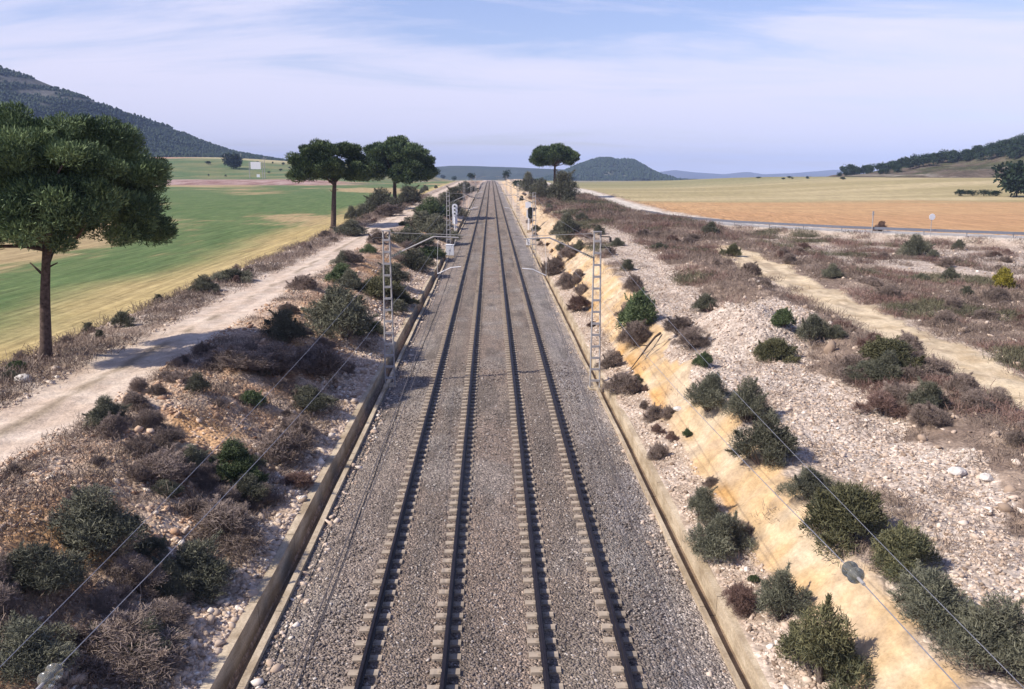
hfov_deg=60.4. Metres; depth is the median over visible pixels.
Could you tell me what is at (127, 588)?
dry shrub
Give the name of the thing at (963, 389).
dry shrub
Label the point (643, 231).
dry shrub
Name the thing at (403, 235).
evergreen shrub
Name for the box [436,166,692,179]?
wooded ridge
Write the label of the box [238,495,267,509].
dry shrub
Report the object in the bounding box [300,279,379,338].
evergreen shrub
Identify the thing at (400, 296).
evergreen shrub
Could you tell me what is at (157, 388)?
dry shrub
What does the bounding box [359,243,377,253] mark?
green shrub
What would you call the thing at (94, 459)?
dry shrub
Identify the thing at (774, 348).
gorse shrub
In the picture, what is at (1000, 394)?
dry shrub
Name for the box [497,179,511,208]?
catenary mast
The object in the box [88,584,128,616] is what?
dry shrub
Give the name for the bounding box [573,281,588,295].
dry shrub
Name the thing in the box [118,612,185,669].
dry shrub
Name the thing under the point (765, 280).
dry shrub
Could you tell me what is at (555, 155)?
umbrella pine
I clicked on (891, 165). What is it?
hill pine
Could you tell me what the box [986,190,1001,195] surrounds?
tree
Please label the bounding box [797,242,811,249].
red brown shrub
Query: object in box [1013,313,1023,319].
red brown shrub
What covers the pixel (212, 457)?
evergreen shrub
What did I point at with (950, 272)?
evergreen shrub
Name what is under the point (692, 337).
dry shrub
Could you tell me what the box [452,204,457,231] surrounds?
railway signal
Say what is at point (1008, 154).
hill pine
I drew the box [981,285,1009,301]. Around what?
dry shrub
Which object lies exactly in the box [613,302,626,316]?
dry shrub
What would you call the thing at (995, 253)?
red brown shrub
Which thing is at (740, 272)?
dry scrub
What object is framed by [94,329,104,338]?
evergreen shrub
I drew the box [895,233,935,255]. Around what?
evergreen shrub
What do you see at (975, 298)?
dry shrub
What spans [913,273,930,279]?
evergreen shrub
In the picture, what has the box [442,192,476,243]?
catenary mast
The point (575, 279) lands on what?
dry shrub
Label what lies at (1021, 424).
dry shrub
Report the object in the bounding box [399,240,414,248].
dry shrub
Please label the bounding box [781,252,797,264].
dry shrub
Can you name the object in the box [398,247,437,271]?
evergreen shrub
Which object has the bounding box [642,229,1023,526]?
scrub stones
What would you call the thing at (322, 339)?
dry shrub
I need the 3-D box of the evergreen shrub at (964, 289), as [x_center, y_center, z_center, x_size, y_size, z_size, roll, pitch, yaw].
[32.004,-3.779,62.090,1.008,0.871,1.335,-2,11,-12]
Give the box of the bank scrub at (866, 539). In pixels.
[516,198,1023,623]
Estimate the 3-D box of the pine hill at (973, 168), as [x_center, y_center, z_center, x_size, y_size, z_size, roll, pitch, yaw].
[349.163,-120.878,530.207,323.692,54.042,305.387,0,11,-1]
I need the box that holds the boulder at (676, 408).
[673,406,681,410]
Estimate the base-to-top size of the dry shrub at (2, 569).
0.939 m
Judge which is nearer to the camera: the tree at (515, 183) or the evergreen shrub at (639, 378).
the evergreen shrub at (639, 378)
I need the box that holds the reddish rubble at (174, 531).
[0,234,412,688]
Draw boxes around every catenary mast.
[372,230,460,387]
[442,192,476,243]
[460,182,481,222]
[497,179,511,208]
[500,183,521,223]
[504,192,539,258]
[514,231,611,392]
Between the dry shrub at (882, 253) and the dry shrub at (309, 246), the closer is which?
the dry shrub at (882, 253)
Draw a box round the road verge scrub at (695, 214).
[602,192,1004,234]
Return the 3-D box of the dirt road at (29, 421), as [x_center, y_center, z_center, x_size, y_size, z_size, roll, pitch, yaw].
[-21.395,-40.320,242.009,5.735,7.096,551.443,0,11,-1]
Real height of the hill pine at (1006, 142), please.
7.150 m
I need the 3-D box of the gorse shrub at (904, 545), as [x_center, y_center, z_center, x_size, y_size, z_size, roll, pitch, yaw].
[8.648,4.646,19.596,1.629,1.245,2.361,8,13,37]
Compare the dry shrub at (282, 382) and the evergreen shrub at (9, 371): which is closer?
the evergreen shrub at (9, 371)
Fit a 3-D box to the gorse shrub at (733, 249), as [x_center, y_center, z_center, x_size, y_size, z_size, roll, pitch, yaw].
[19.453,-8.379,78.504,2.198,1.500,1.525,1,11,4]
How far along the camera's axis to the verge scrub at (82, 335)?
46.70 m
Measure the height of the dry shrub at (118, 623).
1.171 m
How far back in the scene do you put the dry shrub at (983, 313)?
48.83 m
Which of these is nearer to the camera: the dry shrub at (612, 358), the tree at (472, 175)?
the dry shrub at (612, 358)
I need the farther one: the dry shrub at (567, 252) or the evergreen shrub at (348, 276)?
the dry shrub at (567, 252)
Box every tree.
[221,152,242,168]
[467,173,475,178]
[502,170,511,180]
[512,180,520,187]
[954,189,967,195]
[965,189,978,195]
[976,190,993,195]
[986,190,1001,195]
[989,160,1023,196]
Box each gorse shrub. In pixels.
[354,274,407,298]
[389,292,420,304]
[718,242,742,255]
[751,336,801,362]
[773,593,877,688]
[798,479,891,566]
[853,334,928,370]
[869,520,946,587]
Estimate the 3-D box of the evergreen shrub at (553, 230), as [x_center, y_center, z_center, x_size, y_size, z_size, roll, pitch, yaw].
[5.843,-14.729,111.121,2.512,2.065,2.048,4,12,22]
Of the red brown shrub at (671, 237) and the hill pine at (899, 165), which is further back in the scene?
the hill pine at (899, 165)
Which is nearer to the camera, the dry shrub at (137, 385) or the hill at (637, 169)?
the dry shrub at (137, 385)
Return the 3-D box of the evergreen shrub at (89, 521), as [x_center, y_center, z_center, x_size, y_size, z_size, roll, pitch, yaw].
[-10.144,4.142,21.142,2.449,1.838,3.304,-10,15,-44]
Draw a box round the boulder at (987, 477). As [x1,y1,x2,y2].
[979,473,992,481]
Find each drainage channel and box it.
[199,189,479,688]
[502,190,770,688]
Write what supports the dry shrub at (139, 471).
on the ground
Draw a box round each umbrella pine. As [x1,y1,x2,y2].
[0,99,178,360]
[285,138,372,228]
[361,135,440,197]
[528,142,580,182]
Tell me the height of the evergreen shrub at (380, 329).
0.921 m
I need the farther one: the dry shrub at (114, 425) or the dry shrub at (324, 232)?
the dry shrub at (324, 232)
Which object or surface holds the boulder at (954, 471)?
on the ground
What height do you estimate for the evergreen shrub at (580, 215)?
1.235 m
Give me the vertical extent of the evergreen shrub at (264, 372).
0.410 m
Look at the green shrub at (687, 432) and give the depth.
32.72 m
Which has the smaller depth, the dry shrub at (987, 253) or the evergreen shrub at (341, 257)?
the evergreen shrub at (341, 257)
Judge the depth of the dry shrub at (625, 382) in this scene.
40.45 m
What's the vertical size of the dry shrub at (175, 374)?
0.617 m
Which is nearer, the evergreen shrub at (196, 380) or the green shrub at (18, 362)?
the evergreen shrub at (196, 380)
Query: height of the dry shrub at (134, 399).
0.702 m
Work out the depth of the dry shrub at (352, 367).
44.12 m
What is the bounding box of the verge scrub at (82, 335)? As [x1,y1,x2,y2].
[0,193,431,411]
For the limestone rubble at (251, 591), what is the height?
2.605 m
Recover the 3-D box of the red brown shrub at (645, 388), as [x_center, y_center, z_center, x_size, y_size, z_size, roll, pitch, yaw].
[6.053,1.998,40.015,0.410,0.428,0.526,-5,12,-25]
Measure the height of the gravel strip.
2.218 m
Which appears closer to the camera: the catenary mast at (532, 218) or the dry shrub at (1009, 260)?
the dry shrub at (1009, 260)
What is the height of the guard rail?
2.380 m
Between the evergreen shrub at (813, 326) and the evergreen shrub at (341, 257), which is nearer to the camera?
the evergreen shrub at (813, 326)
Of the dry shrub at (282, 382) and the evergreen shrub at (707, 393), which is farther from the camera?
the dry shrub at (282, 382)
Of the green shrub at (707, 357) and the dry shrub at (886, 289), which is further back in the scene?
the dry shrub at (886, 289)
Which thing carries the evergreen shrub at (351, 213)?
on the grain field at (234, 216)
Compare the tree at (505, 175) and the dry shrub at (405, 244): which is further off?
the tree at (505, 175)
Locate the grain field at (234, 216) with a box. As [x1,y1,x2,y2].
[0,157,481,366]
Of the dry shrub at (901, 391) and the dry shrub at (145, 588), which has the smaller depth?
the dry shrub at (145, 588)
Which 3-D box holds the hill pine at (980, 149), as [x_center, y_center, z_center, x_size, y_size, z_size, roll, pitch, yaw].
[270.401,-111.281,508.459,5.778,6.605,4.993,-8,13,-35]
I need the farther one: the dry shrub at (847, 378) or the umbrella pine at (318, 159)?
the umbrella pine at (318, 159)
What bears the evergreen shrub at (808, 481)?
on the ground
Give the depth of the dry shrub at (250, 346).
40.40 m
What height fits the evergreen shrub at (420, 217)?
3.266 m
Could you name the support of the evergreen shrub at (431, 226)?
on the ground
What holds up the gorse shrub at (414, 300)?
on the ground
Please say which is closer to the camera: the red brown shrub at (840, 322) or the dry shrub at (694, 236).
the red brown shrub at (840, 322)
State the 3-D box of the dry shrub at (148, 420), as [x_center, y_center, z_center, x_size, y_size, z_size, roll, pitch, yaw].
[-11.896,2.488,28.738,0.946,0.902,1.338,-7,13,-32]
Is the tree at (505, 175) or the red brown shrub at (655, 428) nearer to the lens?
the red brown shrub at (655, 428)
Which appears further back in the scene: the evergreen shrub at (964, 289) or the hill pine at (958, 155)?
the hill pine at (958, 155)
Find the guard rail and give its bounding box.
[644,210,1023,237]
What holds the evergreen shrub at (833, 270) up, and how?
on the ground
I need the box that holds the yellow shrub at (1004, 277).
[991,266,1015,288]
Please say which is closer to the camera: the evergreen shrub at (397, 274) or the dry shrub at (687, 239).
the evergreen shrub at (397, 274)
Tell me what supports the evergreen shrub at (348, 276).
on the ground
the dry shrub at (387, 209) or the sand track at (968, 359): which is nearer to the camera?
the sand track at (968, 359)
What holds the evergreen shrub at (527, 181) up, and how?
on the ground
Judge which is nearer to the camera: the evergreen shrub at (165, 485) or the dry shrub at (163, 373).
the evergreen shrub at (165, 485)
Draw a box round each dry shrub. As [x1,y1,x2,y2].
[0,463,23,476]
[0,551,23,593]
[0,578,26,634]
[12,349,30,360]
[51,623,98,651]
[54,600,193,688]
[56,335,71,343]
[88,455,106,465]
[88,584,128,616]
[94,410,130,439]
[107,551,170,586]
[111,582,139,604]
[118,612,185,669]
[119,389,153,410]
[121,431,160,457]
[125,461,150,481]
[127,375,149,394]
[129,559,164,602]
[132,407,163,433]
[133,407,174,430]
[133,442,196,481]
[142,595,194,633]
[147,383,167,395]
[149,426,187,449]
[157,370,169,377]
[161,369,189,383]
[166,356,185,366]
[177,495,208,516]
[179,355,191,362]
[184,493,273,559]
[190,341,217,356]
[190,457,223,485]
[195,474,226,491]
[199,344,281,372]
[206,362,220,370]
[208,483,246,509]
[215,398,224,406]
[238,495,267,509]
[241,341,257,350]
[243,265,253,270]
[251,425,322,464]
[251,482,286,504]
[253,340,311,376]
[270,375,287,387]
[274,414,322,437]
[277,302,300,312]
[281,409,291,416]
[283,273,316,289]
[289,341,351,378]
[303,327,314,335]
[306,243,313,250]
[313,335,329,344]
[318,230,330,236]
[337,249,365,265]
[342,360,355,374]
[366,228,390,243]
[373,202,404,216]
[392,253,406,260]
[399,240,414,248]
[540,256,564,275]
[554,270,574,289]
[557,243,581,258]
[571,273,583,283]
[572,268,584,276]
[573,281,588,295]
[584,231,593,238]
[593,350,625,368]
[598,371,642,394]
[602,245,616,254]
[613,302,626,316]
[613,319,651,345]
[620,272,646,291]
[636,228,651,235]
[640,400,647,409]
[642,402,662,423]
[646,441,669,460]
[649,230,661,235]
[660,405,675,418]
[661,315,694,335]
[669,324,711,348]
[682,233,699,239]
[682,237,695,244]
[701,475,718,486]
[711,258,724,265]
[736,520,752,539]
[741,261,761,275]
[756,278,778,288]
[775,246,793,254]
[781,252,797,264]
[791,245,807,254]
[827,353,869,372]
[834,364,874,383]
[854,274,879,285]
[868,279,886,285]
[872,283,904,297]
[876,379,921,413]
[878,251,889,258]
[897,329,929,357]
[897,365,928,382]
[901,342,921,358]
[905,352,955,380]
[907,400,955,425]
[927,309,964,326]
[935,256,955,267]
[939,294,966,302]
[941,371,981,391]
[942,295,962,312]
[946,385,974,396]
[950,255,960,261]
[951,387,997,410]
[967,294,980,303]
[967,308,1000,320]
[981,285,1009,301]
[982,250,992,256]
[983,385,1014,406]
[997,256,1012,262]
[999,300,1009,306]
[1003,429,1023,448]
[1015,420,1023,428]
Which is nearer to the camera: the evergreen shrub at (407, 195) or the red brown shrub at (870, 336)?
the red brown shrub at (870, 336)
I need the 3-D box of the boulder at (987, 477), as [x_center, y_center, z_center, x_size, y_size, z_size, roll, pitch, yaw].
[13.169,3.688,24.471,0.351,0.231,0.442,1,11,7]
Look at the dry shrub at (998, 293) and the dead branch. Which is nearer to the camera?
the dead branch
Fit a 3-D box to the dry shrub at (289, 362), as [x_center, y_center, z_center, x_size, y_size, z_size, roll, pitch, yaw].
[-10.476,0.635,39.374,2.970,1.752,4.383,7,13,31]
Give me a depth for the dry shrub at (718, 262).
68.04 m
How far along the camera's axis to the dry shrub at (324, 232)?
108.18 m
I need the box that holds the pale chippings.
[529,256,728,684]
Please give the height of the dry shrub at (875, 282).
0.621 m
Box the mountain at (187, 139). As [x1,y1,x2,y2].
[0,65,287,160]
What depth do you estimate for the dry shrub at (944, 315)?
46.18 m
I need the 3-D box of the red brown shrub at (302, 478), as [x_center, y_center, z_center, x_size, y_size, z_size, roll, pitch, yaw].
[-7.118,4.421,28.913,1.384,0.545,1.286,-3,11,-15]
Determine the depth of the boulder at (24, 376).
34.72 m
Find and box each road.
[0,181,466,468]
[547,182,1023,237]
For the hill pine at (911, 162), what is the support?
on the pine hill at (973, 168)
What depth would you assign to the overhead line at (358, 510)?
11.96 m
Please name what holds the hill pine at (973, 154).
on the pine hill at (973, 168)
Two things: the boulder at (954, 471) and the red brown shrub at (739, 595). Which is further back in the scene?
the boulder at (954, 471)
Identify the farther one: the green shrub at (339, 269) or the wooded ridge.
the wooded ridge
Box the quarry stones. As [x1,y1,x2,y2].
[598,225,1023,624]
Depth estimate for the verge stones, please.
47.13 m
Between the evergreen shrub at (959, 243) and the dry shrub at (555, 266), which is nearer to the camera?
the dry shrub at (555, 266)
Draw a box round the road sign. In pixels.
[929,214,934,236]
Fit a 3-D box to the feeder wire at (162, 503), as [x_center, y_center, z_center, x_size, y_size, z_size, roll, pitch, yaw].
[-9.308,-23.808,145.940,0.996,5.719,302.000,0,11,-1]
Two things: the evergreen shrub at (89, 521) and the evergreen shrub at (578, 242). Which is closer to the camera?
the evergreen shrub at (89, 521)
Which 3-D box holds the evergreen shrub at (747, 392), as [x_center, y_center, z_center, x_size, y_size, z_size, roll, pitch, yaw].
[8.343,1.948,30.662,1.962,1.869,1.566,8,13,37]
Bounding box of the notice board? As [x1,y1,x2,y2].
[249,162,262,176]
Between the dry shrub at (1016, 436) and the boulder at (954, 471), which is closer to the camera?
the boulder at (954, 471)
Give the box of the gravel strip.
[529,231,848,688]
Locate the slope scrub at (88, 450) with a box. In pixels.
[0,227,440,688]
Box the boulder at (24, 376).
[14,374,30,382]
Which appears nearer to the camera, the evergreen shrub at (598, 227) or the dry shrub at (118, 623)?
the dry shrub at (118, 623)
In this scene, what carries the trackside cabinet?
on the ballast bed
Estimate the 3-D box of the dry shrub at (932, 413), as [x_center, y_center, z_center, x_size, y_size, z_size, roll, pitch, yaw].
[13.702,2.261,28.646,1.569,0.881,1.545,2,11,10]
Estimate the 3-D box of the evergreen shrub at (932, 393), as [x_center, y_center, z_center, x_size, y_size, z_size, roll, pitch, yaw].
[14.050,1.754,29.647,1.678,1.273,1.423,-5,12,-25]
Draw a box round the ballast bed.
[248,181,736,688]
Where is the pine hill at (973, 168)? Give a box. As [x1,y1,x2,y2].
[809,144,1023,177]
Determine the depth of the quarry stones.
27.21 m
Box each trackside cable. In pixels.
[262,242,457,687]
[296,242,462,688]
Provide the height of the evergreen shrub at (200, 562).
1.526 m
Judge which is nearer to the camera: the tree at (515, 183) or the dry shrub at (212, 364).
the dry shrub at (212, 364)
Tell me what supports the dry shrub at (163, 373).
on the ground
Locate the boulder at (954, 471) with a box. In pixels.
[947,466,966,475]
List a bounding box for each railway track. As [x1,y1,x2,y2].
[342,181,489,688]
[492,181,647,688]
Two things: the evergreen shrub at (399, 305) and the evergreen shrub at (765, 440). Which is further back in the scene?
the evergreen shrub at (399, 305)
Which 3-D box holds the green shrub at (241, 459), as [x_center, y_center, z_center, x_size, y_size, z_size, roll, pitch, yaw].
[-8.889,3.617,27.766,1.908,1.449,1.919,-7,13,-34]
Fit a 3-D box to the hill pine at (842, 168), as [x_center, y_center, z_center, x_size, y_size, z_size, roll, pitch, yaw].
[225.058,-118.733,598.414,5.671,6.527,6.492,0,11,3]
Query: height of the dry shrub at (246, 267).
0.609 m
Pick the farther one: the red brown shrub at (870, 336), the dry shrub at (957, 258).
the dry shrub at (957, 258)
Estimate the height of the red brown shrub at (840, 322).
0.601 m
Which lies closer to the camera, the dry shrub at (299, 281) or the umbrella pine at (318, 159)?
the dry shrub at (299, 281)
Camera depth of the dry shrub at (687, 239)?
89.25 m
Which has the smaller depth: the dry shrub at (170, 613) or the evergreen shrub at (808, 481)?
the dry shrub at (170, 613)
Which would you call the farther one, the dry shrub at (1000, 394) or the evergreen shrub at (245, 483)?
the dry shrub at (1000, 394)
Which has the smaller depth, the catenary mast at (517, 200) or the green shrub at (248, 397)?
the green shrub at (248, 397)
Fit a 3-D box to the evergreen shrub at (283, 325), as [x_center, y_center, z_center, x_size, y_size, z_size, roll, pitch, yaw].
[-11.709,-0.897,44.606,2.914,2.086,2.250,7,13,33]
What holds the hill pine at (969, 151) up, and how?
on the pine hill at (973, 168)
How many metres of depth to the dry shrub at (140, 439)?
26.37 m
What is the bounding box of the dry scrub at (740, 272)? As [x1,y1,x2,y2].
[525,193,1023,564]
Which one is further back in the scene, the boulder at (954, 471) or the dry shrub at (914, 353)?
the dry shrub at (914, 353)
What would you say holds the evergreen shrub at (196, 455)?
on the ground
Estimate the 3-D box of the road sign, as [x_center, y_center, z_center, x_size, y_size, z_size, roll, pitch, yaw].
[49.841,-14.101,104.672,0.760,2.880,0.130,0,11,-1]
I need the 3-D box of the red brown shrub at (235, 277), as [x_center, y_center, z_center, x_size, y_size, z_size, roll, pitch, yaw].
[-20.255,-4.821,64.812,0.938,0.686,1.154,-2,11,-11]
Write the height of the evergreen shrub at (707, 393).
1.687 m
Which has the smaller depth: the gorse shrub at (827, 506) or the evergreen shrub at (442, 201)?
the gorse shrub at (827, 506)
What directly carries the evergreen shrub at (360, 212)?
on the grain field at (234, 216)
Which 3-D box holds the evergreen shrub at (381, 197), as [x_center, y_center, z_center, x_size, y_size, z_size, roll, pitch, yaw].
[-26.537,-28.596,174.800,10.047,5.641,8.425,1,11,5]
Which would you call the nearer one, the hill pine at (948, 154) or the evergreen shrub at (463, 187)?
the evergreen shrub at (463, 187)
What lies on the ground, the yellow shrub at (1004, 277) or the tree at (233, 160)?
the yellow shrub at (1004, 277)
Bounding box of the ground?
[0,179,1023,688]
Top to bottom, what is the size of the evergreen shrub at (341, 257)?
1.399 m
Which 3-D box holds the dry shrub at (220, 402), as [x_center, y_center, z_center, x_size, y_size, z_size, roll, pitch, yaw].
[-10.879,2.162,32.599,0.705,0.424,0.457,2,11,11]
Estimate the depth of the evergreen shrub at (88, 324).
47.14 m
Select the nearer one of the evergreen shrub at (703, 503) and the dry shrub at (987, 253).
the evergreen shrub at (703, 503)
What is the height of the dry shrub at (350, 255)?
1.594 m
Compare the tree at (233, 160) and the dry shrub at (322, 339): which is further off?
the tree at (233, 160)
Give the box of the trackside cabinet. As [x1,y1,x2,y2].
[445,244,453,257]
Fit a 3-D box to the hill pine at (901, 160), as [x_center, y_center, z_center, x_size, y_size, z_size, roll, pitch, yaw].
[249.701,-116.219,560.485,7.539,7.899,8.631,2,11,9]
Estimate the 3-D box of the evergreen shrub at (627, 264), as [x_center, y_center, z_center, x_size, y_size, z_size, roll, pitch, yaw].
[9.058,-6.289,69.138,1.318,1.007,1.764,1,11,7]
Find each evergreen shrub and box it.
[0,540,93,598]
[0,609,81,688]
[1,369,20,378]
[42,481,158,562]
[76,622,108,654]
[81,394,130,429]
[82,322,94,330]
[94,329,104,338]
[109,310,135,327]
[132,535,170,559]
[149,478,182,498]
[151,555,199,599]
[153,294,162,301]
[167,479,184,497]
[167,530,238,606]
[176,443,210,473]
[183,371,211,391]
[189,273,220,292]
[208,454,225,463]
[210,268,255,282]
[225,472,274,504]
[251,454,267,469]
[256,367,270,375]
[257,307,309,343]
[291,384,339,411]
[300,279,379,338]
[328,249,352,264]
[330,219,369,235]
[334,269,362,287]
[343,205,357,219]
[354,187,403,211]
[356,206,370,216]
[373,320,386,334]
[376,262,413,284]
[386,226,435,247]
[387,298,409,313]
[388,285,408,301]
[397,184,423,204]
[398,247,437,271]
[402,209,432,228]
[418,213,462,240]
[436,192,469,217]
[442,186,465,201]
[455,181,478,194]
[517,171,536,191]
[527,177,555,197]
[531,225,540,231]
[547,169,581,202]
[548,221,561,235]
[553,211,581,241]
[554,241,564,250]
[574,212,588,219]
[574,239,583,249]
[593,224,606,234]
[608,237,625,246]
[620,258,634,270]
[633,374,642,381]
[650,242,667,249]
[684,370,735,411]
[684,510,758,563]
[686,485,719,523]
[690,293,719,311]
[700,221,721,233]
[719,373,780,422]
[724,409,801,469]
[753,560,814,621]
[774,465,835,501]
[793,311,831,341]
[820,263,845,277]
[823,324,848,338]
[843,360,876,381]
[862,349,904,381]
[886,557,979,642]
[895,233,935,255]
[904,375,951,411]
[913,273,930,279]
[925,249,939,257]
[926,587,1023,687]
[939,266,959,279]
[950,239,965,249]
[960,285,975,296]
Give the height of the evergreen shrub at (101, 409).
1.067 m
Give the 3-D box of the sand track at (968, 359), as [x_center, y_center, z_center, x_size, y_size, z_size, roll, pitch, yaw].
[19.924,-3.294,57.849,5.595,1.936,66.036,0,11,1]
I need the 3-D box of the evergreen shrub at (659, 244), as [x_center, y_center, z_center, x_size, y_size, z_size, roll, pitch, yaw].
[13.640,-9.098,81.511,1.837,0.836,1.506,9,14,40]
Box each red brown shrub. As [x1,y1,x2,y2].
[231,275,242,282]
[279,470,316,488]
[566,294,591,310]
[642,385,648,390]
[650,423,665,433]
[664,430,679,441]
[666,234,681,241]
[720,581,758,618]
[774,251,786,256]
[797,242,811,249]
[831,318,857,330]
[849,389,911,420]
[853,332,885,346]
[873,221,886,230]
[991,251,1003,256]
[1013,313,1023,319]
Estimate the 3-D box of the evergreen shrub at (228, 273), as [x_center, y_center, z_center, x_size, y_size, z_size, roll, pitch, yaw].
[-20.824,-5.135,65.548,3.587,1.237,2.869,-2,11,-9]
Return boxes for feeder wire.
[0,196,459,666]
[36,191,473,688]
[539,225,960,688]
[541,203,1023,687]
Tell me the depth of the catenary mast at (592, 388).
42.58 m
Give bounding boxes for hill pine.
[839,166,846,173]
[875,161,885,169]
[889,161,897,169]
[893,164,902,172]
[898,156,909,165]
[905,158,916,168]
[914,155,924,167]
[922,152,937,165]
[934,153,946,162]
[941,151,954,162]
[946,154,956,162]
[954,150,963,160]
[963,154,972,161]
[964,149,976,156]
[969,152,975,159]
[974,151,985,160]
[976,146,984,154]
[984,147,997,159]
[993,146,1004,157]
[994,142,1005,149]
[1001,139,1011,144]
[1005,148,1012,159]
[1008,140,1021,145]
[1009,144,1023,156]
[1011,150,1019,158]
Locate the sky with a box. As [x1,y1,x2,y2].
[0,0,1023,173]
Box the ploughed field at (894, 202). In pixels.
[494,177,1023,235]
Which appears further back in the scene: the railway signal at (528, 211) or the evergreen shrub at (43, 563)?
the railway signal at (528, 211)
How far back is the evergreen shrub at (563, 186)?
174.77 m
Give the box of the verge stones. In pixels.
[0,217,385,407]
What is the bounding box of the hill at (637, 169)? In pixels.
[537,156,691,180]
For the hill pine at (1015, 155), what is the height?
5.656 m
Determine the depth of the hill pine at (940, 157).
514.56 m
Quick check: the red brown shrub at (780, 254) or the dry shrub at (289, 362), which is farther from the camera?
the red brown shrub at (780, 254)
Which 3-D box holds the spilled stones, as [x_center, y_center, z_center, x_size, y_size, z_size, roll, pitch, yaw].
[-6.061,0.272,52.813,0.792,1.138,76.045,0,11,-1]
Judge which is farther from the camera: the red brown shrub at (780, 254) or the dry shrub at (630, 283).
the red brown shrub at (780, 254)
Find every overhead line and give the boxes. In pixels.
[288,182,484,688]
[501,191,706,688]
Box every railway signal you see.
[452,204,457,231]
[525,202,531,232]
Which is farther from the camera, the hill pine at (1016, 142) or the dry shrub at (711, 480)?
the hill pine at (1016, 142)
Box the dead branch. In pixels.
[630,332,660,368]
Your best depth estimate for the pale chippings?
26.95 m
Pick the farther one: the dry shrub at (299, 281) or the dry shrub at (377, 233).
the dry shrub at (377, 233)
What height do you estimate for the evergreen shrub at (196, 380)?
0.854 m
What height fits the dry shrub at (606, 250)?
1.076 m
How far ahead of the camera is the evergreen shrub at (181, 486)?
25.27 m
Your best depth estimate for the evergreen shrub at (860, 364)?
34.02 m
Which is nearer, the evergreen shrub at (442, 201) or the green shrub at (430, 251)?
the green shrub at (430, 251)
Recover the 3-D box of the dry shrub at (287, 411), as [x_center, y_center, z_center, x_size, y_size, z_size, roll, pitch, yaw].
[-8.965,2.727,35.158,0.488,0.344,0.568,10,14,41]
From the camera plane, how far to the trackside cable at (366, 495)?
27.76 m
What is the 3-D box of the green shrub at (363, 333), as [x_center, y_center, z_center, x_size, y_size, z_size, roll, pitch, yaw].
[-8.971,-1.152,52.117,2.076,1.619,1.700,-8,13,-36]
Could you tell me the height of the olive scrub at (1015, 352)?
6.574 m
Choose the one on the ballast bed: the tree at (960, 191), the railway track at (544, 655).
the railway track at (544, 655)
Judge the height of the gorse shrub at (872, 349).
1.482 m
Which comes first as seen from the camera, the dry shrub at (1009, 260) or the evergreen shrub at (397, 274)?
the evergreen shrub at (397, 274)
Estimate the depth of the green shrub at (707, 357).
37.85 m
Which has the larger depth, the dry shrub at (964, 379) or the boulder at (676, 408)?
the boulder at (676, 408)
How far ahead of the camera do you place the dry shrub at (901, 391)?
30.32 m
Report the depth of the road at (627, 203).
120.89 m
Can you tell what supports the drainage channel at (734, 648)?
on the ground
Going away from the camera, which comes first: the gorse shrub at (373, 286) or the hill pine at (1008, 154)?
the gorse shrub at (373, 286)
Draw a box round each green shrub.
[5,360,26,370]
[208,436,258,482]
[239,389,267,406]
[249,465,268,483]
[322,261,360,281]
[349,318,378,336]
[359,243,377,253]
[415,195,450,216]
[418,245,446,258]
[615,287,659,329]
[681,428,692,437]
[691,351,712,367]
[746,574,760,582]
[770,307,798,327]
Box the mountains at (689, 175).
[660,170,864,178]
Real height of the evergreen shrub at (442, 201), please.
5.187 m
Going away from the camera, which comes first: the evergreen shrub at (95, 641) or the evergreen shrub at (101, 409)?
the evergreen shrub at (95, 641)
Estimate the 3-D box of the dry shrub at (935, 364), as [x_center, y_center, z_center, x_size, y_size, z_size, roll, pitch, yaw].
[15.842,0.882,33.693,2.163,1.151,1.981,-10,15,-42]
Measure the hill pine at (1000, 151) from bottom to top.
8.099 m
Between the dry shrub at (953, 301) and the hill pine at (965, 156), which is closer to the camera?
the dry shrub at (953, 301)
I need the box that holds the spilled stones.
[250,273,444,688]
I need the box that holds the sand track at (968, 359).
[700,244,1023,412]
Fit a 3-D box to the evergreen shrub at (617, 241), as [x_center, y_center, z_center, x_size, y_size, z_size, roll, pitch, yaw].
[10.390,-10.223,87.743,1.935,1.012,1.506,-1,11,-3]
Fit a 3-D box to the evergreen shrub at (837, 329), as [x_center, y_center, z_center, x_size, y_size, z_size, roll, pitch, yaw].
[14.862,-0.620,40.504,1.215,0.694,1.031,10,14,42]
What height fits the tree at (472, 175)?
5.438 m
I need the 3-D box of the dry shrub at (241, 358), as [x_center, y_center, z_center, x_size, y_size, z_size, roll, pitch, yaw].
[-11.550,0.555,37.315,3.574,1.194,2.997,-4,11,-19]
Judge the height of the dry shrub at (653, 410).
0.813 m
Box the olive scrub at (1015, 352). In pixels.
[538,192,1023,418]
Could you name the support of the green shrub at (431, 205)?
on the ground
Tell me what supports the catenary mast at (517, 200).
on the ground
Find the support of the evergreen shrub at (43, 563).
on the ground
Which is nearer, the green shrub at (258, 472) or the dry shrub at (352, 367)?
the green shrub at (258, 472)
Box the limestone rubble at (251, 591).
[49,236,448,688]
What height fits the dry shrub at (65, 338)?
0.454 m
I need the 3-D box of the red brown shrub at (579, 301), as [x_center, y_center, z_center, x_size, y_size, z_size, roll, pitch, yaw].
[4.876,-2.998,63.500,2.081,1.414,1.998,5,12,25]
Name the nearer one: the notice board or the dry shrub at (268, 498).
the dry shrub at (268, 498)

